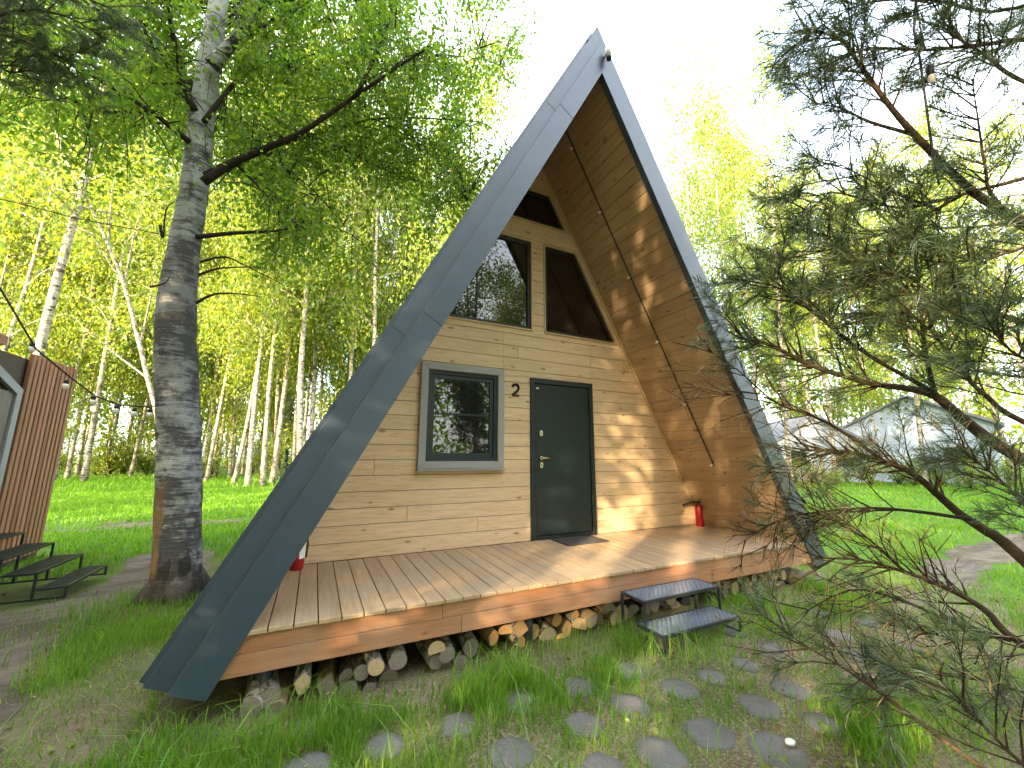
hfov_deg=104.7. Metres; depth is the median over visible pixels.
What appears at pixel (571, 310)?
gable window
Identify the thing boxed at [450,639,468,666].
firewood log
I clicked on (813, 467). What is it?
shrub
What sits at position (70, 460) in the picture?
birch tree
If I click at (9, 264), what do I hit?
birch tree
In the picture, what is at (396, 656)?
firewood log
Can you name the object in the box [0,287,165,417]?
string light
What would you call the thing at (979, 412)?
birch tree
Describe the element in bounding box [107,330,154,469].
birch tree
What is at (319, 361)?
birch tree
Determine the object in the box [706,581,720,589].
firewood log
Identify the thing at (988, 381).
birch tree
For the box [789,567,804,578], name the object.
firewood log
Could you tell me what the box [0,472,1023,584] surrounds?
lawn grass
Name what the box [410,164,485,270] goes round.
birch tree
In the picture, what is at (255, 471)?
birch tree
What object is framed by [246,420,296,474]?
shrub
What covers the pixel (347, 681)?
firewood log
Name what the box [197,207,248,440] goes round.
birch tree
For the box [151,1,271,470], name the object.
birch tree
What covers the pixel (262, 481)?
birch tree
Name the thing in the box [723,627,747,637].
stepping stone
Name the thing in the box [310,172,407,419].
birch tree
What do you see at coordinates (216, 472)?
birch tree
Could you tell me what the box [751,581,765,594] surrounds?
firewood log
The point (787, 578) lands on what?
firewood log
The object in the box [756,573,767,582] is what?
firewood log
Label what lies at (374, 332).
birch tree
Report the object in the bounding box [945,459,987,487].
shrub
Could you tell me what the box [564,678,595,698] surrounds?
stepping stone
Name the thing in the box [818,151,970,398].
birch tree
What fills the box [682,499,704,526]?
fire extinguisher
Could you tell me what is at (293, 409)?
birch tree
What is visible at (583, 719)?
stepping stone
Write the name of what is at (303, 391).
birch tree
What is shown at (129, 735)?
clover
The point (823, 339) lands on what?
birch tree
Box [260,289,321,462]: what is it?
birch tree
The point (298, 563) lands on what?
fire extinguisher
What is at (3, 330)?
birch tree
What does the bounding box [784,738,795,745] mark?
pebble
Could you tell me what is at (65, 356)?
birch tree
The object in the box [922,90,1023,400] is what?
birch tree
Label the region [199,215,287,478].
birch tree
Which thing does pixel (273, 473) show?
birch tree
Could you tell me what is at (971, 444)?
shrub
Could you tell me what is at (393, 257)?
birch tree
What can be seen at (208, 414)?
birch tree
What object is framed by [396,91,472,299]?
birch tree
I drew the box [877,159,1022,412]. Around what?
birch tree
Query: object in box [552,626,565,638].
firewood log
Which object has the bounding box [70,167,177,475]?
birch tree
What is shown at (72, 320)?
birch tree
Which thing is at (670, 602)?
firewood log
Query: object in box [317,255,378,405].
birch tree
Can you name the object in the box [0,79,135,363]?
birch tree
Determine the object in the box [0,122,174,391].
birch tree
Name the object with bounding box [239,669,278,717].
firewood log
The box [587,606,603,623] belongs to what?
firewood log
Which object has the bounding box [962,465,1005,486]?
shrub
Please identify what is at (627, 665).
stepping stone
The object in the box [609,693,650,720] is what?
stepping stone
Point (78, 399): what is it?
birch tree
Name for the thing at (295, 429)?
birch tree
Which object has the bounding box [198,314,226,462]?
birch tree
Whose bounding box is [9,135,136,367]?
birch tree
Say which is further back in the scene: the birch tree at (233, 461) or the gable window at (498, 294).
the birch tree at (233, 461)
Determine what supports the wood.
on the ground at (416, 663)
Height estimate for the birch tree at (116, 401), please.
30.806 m
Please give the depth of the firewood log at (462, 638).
3.07 m
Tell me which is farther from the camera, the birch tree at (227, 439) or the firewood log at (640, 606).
the birch tree at (227, 439)
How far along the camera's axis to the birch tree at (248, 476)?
20.66 m
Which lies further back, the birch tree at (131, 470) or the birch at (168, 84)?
the birch tree at (131, 470)
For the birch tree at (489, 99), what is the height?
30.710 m
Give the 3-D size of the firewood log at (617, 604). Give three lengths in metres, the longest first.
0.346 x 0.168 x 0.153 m
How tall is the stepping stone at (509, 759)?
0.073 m
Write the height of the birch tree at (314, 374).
31.896 m
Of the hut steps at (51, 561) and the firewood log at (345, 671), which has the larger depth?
the hut steps at (51, 561)
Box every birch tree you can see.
[0,6,81,319]
[0,6,273,356]
[0,57,156,362]
[0,75,41,326]
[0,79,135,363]
[0,92,53,295]
[0,104,84,356]
[0,119,46,348]
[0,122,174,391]
[0,137,73,355]
[0,235,57,358]
[1,43,93,361]
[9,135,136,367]
[21,139,146,403]
[23,126,160,479]
[31,126,175,478]
[33,17,187,482]
[51,146,157,476]
[60,165,222,477]
[65,375,94,461]
[67,251,142,471]
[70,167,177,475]
[72,378,91,420]
[90,193,176,474]
[101,204,166,458]
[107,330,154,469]
[123,47,257,373]
[123,280,207,474]
[138,198,235,403]
[139,156,233,402]
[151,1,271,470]
[154,74,260,476]
[197,57,341,486]
[197,175,282,481]
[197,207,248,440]
[197,240,224,384]
[198,281,245,435]
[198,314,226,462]
[199,165,337,484]
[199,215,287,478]
[201,29,348,483]
[201,353,226,450]
[204,364,275,472]
[207,293,273,476]
[209,78,354,486]
[209,205,276,474]
[214,314,248,448]
[215,14,352,477]
[216,0,386,453]
[224,373,262,468]
[244,8,380,436]
[247,300,316,470]
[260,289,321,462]
[261,362,319,457]
[265,246,347,460]
[267,162,344,460]
[272,374,309,458]
[277,1,435,372]
[282,133,366,445]
[287,94,366,423]
[298,49,411,380]
[309,188,344,431]
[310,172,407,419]
[315,240,371,416]
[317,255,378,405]
[320,77,430,366]
[324,46,430,364]
[332,189,395,391]
[356,182,420,364]
[365,134,443,343]
[377,174,433,315]
[384,0,536,304]
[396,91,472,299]
[398,219,441,304]
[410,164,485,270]
[648,21,758,315]
[653,133,753,345]
[666,22,799,379]
[678,78,823,382]
[679,110,812,401]
[683,0,875,479]
[689,176,809,397]
[729,108,875,480]
[741,138,869,480]
[753,204,836,415]
[758,313,822,421]
[799,273,855,425]
[800,184,933,443]
[810,186,905,424]
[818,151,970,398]
[821,114,998,481]
[852,277,911,403]
[865,156,1007,399]
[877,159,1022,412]
[887,96,1023,477]
[915,245,1023,439]
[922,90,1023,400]
[1000,192,1023,366]
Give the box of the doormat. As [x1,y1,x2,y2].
[551,535,608,545]
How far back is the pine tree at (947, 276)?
2.34 m
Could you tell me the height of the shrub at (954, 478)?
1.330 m
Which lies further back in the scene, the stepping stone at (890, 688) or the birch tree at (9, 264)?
the birch tree at (9, 264)
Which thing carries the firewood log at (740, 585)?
on the ground at (416, 663)
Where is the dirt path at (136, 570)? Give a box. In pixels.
[0,551,215,760]
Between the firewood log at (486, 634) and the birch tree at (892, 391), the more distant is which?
the birch tree at (892, 391)
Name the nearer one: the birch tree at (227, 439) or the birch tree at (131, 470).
the birch tree at (131, 470)
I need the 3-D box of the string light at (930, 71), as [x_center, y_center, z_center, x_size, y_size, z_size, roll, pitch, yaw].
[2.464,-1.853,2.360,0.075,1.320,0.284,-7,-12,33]
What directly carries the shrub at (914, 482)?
on the ground at (416, 663)
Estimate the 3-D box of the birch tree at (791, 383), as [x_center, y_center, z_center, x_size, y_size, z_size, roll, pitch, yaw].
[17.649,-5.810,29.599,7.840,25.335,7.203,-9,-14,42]
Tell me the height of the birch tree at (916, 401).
21.508 m
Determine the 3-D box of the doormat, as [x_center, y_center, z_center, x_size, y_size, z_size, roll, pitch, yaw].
[0.847,1.949,4.923,0.600,0.012,0.400,5,-12,-26]
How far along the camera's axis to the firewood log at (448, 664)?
2.96 m
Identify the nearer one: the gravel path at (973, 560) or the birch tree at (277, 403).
the gravel path at (973, 560)
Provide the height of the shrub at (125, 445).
4.585 m
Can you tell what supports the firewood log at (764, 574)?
on the firewood log at (759, 578)
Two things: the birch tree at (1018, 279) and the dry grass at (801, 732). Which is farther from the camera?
the birch tree at (1018, 279)
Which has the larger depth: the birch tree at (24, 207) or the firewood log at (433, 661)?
the birch tree at (24, 207)
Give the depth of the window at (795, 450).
24.48 m
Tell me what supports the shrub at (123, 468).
on the ground at (416, 663)
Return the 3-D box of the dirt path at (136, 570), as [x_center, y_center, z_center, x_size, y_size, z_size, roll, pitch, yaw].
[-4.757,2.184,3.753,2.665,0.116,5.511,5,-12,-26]
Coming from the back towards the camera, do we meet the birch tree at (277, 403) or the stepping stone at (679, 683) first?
the birch tree at (277, 403)
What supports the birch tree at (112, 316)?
on the ground at (416, 663)
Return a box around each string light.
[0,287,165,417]
[566,130,713,466]
[913,1,939,184]
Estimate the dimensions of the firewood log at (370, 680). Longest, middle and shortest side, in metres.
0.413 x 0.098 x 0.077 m
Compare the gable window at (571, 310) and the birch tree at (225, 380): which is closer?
the gable window at (571, 310)
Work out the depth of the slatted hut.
5.74 m
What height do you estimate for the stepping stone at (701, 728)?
0.073 m
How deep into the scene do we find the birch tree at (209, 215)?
23.59 m
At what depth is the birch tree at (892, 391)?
41.74 m
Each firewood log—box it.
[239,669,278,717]
[244,674,258,696]
[259,669,280,708]
[265,671,292,711]
[294,662,311,695]
[317,658,335,695]
[322,663,339,698]
[338,655,352,683]
[338,676,358,696]
[350,652,368,680]
[361,674,375,691]
[363,649,383,675]
[378,648,397,680]
[385,644,406,669]
[415,641,442,668]
[420,637,444,655]
[438,661,452,668]
[439,635,453,662]
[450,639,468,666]
[455,631,478,656]
[476,626,497,645]
[492,626,524,646]
[493,623,512,633]
[508,620,528,637]
[533,617,556,640]
[533,622,538,639]
[541,613,561,626]
[546,616,570,635]
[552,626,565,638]
[559,610,578,618]
[560,614,586,629]
[576,608,597,627]
[586,607,616,626]
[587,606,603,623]
[596,602,616,614]
[613,601,627,621]
[619,600,638,617]
[626,598,649,613]
[642,595,659,611]
[652,593,668,607]
[664,593,675,605]
[669,600,680,608]
[697,585,728,598]
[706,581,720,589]
[720,579,738,594]
[729,577,751,587]
[730,576,742,581]
[738,584,751,593]
[743,574,756,581]
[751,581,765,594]
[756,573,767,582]
[757,572,776,579]
[765,580,774,590]
[766,569,785,579]
[772,579,784,586]
[777,575,792,582]
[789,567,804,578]
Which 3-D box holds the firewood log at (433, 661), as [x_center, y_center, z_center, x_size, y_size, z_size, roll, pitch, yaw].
[-0.646,2.067,3.056,0.108,0.101,0.383,-26,4,-30]
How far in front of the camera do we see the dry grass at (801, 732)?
2.42 m
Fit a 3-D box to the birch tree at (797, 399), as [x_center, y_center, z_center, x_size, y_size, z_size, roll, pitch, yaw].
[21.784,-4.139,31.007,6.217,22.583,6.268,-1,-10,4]
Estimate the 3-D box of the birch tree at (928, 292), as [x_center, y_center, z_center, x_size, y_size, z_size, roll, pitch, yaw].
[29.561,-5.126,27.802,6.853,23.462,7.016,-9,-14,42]
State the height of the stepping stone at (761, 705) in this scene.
0.073 m
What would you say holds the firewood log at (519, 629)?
on the firewood log at (511, 636)
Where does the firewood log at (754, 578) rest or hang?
on the firewood log at (746, 579)
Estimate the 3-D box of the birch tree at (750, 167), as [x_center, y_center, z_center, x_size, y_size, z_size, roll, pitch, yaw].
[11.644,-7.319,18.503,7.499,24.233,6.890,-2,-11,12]
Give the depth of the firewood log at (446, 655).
2.91 m
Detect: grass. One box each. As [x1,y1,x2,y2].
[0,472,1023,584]
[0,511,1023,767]
[1,570,1023,767]
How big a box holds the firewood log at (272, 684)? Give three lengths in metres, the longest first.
0.416 x 0.130 x 0.118 m
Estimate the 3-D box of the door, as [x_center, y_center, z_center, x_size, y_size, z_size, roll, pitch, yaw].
[0.695,0.972,5.308,1.013,2.064,0.141,5,-12,-26]
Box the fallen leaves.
[2,568,1023,767]
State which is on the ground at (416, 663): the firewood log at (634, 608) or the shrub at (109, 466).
the shrub at (109, 466)
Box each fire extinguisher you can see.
[290,539,308,570]
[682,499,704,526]
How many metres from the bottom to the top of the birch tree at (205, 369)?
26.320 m
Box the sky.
[8,0,1023,458]
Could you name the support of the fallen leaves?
on the ground at (416, 663)
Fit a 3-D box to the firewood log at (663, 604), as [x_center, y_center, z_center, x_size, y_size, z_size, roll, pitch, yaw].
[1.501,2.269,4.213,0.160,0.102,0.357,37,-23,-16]
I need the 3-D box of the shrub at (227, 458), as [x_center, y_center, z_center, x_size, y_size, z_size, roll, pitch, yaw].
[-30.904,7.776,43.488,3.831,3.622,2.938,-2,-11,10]
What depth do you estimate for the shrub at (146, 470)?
29.04 m
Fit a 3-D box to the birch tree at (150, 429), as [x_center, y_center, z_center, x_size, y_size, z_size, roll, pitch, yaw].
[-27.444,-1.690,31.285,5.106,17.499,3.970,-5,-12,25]
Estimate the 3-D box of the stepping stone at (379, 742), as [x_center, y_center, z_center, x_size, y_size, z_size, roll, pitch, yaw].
[-0.691,1.996,2.138,0.217,0.073,0.210,0,-10,-3]
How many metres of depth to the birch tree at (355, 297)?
23.80 m
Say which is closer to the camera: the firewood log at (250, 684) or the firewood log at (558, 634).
the firewood log at (250, 684)
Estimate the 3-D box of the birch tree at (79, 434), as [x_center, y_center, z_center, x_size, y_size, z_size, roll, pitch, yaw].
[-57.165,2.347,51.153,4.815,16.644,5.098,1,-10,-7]
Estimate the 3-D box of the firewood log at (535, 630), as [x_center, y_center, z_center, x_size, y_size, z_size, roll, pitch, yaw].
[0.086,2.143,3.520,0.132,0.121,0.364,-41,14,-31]
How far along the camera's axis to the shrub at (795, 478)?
22.08 m
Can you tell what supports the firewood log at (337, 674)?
on the ground at (416, 663)
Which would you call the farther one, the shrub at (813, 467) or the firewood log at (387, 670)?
the shrub at (813, 467)
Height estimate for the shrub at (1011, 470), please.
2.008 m
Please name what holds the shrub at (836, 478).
on the ground at (416, 663)
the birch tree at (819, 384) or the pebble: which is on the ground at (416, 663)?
the birch tree at (819, 384)
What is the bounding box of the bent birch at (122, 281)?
[0,68,204,416]
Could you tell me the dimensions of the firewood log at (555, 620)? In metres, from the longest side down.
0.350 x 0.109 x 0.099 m
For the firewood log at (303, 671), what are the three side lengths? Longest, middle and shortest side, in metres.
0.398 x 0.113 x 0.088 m
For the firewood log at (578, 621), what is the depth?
3.50 m
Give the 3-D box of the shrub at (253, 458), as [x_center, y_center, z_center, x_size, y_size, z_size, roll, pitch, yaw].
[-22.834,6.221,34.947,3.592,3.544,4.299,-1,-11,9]
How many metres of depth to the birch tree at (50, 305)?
12.66 m
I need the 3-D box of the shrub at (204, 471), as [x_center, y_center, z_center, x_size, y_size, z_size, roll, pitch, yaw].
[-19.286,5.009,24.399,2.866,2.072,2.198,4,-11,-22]
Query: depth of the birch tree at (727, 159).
24.02 m
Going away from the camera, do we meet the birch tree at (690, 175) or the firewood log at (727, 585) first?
the firewood log at (727, 585)
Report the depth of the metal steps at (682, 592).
3.50 m
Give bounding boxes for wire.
[0,199,177,237]
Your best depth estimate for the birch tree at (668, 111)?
18.57 m
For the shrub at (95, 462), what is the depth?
27.24 m
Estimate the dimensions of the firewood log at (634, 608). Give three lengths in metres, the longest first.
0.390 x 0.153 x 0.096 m
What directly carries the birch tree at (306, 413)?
on the ground at (416, 663)
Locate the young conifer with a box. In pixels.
[273,448,289,485]
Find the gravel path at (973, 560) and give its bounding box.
[878,532,1023,615]
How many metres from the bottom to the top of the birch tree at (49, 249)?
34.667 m
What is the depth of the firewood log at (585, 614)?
3.55 m
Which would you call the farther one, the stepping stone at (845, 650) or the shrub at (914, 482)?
the shrub at (914, 482)
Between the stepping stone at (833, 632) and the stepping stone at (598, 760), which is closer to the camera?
the stepping stone at (598, 760)
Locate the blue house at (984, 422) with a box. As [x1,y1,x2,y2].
[841,395,1005,484]
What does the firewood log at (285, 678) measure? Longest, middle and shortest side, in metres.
0.376 x 0.115 x 0.069 m
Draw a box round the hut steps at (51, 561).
[0,532,107,604]
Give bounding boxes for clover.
[21,570,1023,767]
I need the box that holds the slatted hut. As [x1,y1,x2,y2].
[0,332,76,567]
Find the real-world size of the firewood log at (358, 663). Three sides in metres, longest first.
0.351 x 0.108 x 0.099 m
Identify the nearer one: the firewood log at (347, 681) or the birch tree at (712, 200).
the firewood log at (347, 681)
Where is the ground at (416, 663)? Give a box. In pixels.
[0,457,1023,767]
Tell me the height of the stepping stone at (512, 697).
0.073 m
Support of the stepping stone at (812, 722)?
on the ground at (416, 663)
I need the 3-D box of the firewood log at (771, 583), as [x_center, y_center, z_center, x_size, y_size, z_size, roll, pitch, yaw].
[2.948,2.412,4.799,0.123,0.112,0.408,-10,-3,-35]
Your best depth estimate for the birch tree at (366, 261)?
30.84 m
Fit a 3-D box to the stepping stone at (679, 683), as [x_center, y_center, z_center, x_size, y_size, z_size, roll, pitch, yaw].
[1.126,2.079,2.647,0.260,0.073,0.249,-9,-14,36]
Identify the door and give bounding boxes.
[530,378,596,540]
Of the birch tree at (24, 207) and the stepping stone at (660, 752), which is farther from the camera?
the birch tree at (24, 207)
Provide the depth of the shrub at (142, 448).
37.38 m
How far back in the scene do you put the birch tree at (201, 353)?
31.86 m
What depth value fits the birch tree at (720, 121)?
32.62 m
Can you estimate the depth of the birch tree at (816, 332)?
24.26 m
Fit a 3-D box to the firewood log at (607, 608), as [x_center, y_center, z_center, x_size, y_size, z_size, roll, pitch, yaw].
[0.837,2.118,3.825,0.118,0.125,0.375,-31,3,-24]
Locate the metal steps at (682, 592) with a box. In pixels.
[620,578,742,656]
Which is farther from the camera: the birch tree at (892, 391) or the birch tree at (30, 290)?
the birch tree at (892, 391)
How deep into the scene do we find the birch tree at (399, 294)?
29.37 m
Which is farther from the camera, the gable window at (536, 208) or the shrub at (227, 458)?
the shrub at (227, 458)
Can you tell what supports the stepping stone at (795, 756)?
on the ground at (416, 663)
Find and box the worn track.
[45,518,245,532]
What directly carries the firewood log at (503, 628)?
on the firewood log at (511, 636)
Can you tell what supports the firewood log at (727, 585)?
on the ground at (416, 663)
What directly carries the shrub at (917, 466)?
on the ground at (416, 663)
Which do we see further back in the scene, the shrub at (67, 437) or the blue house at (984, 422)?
the shrub at (67, 437)
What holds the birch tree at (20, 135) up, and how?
on the ground at (416, 663)
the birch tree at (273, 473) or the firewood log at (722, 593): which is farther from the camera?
the birch tree at (273, 473)
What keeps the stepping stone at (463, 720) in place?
on the ground at (416, 663)
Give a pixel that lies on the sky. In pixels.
(632, 29)
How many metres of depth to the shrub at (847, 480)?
22.82 m
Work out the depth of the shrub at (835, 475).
20.19 m
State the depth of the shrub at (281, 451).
25.75 m
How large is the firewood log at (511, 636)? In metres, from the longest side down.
0.399 x 0.102 x 0.079 m
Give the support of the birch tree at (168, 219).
on the ground at (416, 663)
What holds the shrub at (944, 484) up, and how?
on the ground at (416, 663)
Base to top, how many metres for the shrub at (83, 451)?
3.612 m
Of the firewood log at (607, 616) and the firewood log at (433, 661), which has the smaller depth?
the firewood log at (433, 661)
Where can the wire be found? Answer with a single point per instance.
(84, 219)
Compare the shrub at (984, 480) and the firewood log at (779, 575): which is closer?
the firewood log at (779, 575)
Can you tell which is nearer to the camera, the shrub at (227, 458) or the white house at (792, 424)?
the white house at (792, 424)
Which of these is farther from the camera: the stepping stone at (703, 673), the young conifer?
the young conifer
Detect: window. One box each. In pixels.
[416,361,505,470]
[448,232,532,330]
[511,188,566,232]
[543,244,616,344]
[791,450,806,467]
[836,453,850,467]
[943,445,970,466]
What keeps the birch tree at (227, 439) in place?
on the ground at (416, 663)
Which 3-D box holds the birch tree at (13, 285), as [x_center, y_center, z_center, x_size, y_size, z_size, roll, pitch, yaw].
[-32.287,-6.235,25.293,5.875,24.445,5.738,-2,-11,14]
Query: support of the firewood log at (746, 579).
on the firewood log at (740, 585)
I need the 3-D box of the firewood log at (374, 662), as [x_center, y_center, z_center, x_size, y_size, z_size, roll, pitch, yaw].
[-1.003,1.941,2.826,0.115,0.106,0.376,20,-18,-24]
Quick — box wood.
[18,196,1023,470]
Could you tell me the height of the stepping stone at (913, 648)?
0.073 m
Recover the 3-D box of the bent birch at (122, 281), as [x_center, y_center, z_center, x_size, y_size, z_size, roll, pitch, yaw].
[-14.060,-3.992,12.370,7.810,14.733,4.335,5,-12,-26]
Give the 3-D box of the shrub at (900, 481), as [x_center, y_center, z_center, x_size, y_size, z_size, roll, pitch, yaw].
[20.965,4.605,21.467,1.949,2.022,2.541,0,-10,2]
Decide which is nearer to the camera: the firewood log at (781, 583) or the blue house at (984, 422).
the firewood log at (781, 583)
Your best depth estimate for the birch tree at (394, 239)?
27.98 m
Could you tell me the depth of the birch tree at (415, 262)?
30.34 m
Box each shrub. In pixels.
[58,440,85,473]
[60,443,70,467]
[61,422,77,454]
[63,437,105,471]
[73,445,123,476]
[79,402,154,477]
[102,427,149,473]
[104,438,148,475]
[117,438,155,471]
[124,446,155,475]
[201,420,243,478]
[202,452,225,477]
[221,447,243,469]
[235,441,262,472]
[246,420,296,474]
[249,412,306,475]
[784,449,826,483]
[792,461,807,482]
[814,468,851,486]
[822,466,849,486]
[838,467,861,482]
[839,437,899,485]
[874,455,920,485]
[896,469,921,485]
[900,452,942,484]
[928,466,960,485]
[936,470,962,485]
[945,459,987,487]
[952,428,1007,484]
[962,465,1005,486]
[982,458,1023,483]
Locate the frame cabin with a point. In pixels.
(499, 415)
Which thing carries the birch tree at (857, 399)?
on the ground at (416, 663)
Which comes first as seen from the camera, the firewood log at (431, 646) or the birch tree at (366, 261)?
the firewood log at (431, 646)
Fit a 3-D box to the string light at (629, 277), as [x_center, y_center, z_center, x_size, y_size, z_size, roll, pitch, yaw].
[1.782,-1.150,5.461,2.408,4.525,0.044,5,-12,-26]
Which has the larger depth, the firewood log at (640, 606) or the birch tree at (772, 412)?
the birch tree at (772, 412)
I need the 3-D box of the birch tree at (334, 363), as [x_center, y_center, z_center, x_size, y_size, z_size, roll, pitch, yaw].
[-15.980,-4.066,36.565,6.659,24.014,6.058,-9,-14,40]
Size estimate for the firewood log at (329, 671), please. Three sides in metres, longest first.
0.421 x 0.094 x 0.088 m
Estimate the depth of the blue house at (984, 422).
24.34 m
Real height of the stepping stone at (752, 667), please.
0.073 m
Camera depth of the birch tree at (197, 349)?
29.35 m
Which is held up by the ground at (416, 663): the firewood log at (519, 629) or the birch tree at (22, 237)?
the birch tree at (22, 237)
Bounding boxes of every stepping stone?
[283,752,335,767]
[365,733,404,760]
[441,712,475,738]
[486,736,534,767]
[505,690,537,714]
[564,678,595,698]
[565,712,602,738]
[580,752,624,767]
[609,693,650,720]
[616,662,645,679]
[635,736,688,767]
[659,678,699,700]
[682,718,735,750]
[696,669,727,685]
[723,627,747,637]
[730,658,759,672]
[737,693,782,720]
[747,731,808,767]
[761,644,789,655]
[770,679,812,700]
[801,712,847,737]
[823,629,853,641]
[839,647,876,660]
[855,619,882,627]
[858,679,903,695]
[891,640,922,652]
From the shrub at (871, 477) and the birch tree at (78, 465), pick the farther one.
the birch tree at (78, 465)
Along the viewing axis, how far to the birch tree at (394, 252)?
34.38 m
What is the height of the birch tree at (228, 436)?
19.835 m
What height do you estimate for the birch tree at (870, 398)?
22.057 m
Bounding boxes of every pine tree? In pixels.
[0,0,166,117]
[653,0,1023,767]
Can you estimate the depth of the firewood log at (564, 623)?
3.46 m
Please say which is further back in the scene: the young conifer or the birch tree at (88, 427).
the birch tree at (88, 427)
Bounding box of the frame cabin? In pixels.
[139,27,825,701]
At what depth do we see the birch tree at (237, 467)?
21.21 m
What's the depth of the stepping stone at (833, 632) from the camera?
3.45 m
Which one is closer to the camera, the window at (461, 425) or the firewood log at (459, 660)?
the firewood log at (459, 660)
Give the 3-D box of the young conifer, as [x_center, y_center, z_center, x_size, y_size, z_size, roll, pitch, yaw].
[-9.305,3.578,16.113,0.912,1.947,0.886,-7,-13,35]
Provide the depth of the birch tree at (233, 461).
30.52 m
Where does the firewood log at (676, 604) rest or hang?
on the ground at (416, 663)
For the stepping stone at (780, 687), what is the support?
on the ground at (416, 663)
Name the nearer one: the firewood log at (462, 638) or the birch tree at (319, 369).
the firewood log at (462, 638)
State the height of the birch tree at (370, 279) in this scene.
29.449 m
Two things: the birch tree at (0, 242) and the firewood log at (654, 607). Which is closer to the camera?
the firewood log at (654, 607)
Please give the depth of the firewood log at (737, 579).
4.43 m
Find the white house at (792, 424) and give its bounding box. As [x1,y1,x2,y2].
[769,414,870,482]
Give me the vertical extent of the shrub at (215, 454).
4.347 m
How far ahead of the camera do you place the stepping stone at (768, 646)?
3.21 m
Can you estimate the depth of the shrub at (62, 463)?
32.69 m
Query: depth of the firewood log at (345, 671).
2.69 m
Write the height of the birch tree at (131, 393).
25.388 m
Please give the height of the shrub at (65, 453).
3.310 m
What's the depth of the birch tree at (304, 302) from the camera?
20.23 m
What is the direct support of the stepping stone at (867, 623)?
on the ground at (416, 663)
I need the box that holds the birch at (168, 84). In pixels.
[0,0,615,607]
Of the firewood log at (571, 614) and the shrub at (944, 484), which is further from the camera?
the shrub at (944, 484)
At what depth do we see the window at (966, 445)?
22.76 m
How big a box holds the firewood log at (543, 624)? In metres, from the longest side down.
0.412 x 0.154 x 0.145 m
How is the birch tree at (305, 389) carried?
on the ground at (416, 663)
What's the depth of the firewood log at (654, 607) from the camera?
3.95 m
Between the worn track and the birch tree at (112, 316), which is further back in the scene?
the birch tree at (112, 316)
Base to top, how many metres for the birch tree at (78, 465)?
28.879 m
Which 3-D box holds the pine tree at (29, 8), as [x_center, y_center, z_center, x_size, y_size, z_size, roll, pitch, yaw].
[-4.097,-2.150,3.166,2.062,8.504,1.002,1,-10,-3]
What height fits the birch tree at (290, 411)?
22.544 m
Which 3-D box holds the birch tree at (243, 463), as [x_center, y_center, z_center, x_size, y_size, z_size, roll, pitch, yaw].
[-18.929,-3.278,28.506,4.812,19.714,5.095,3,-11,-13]
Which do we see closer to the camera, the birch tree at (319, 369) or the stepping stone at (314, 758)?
the stepping stone at (314, 758)

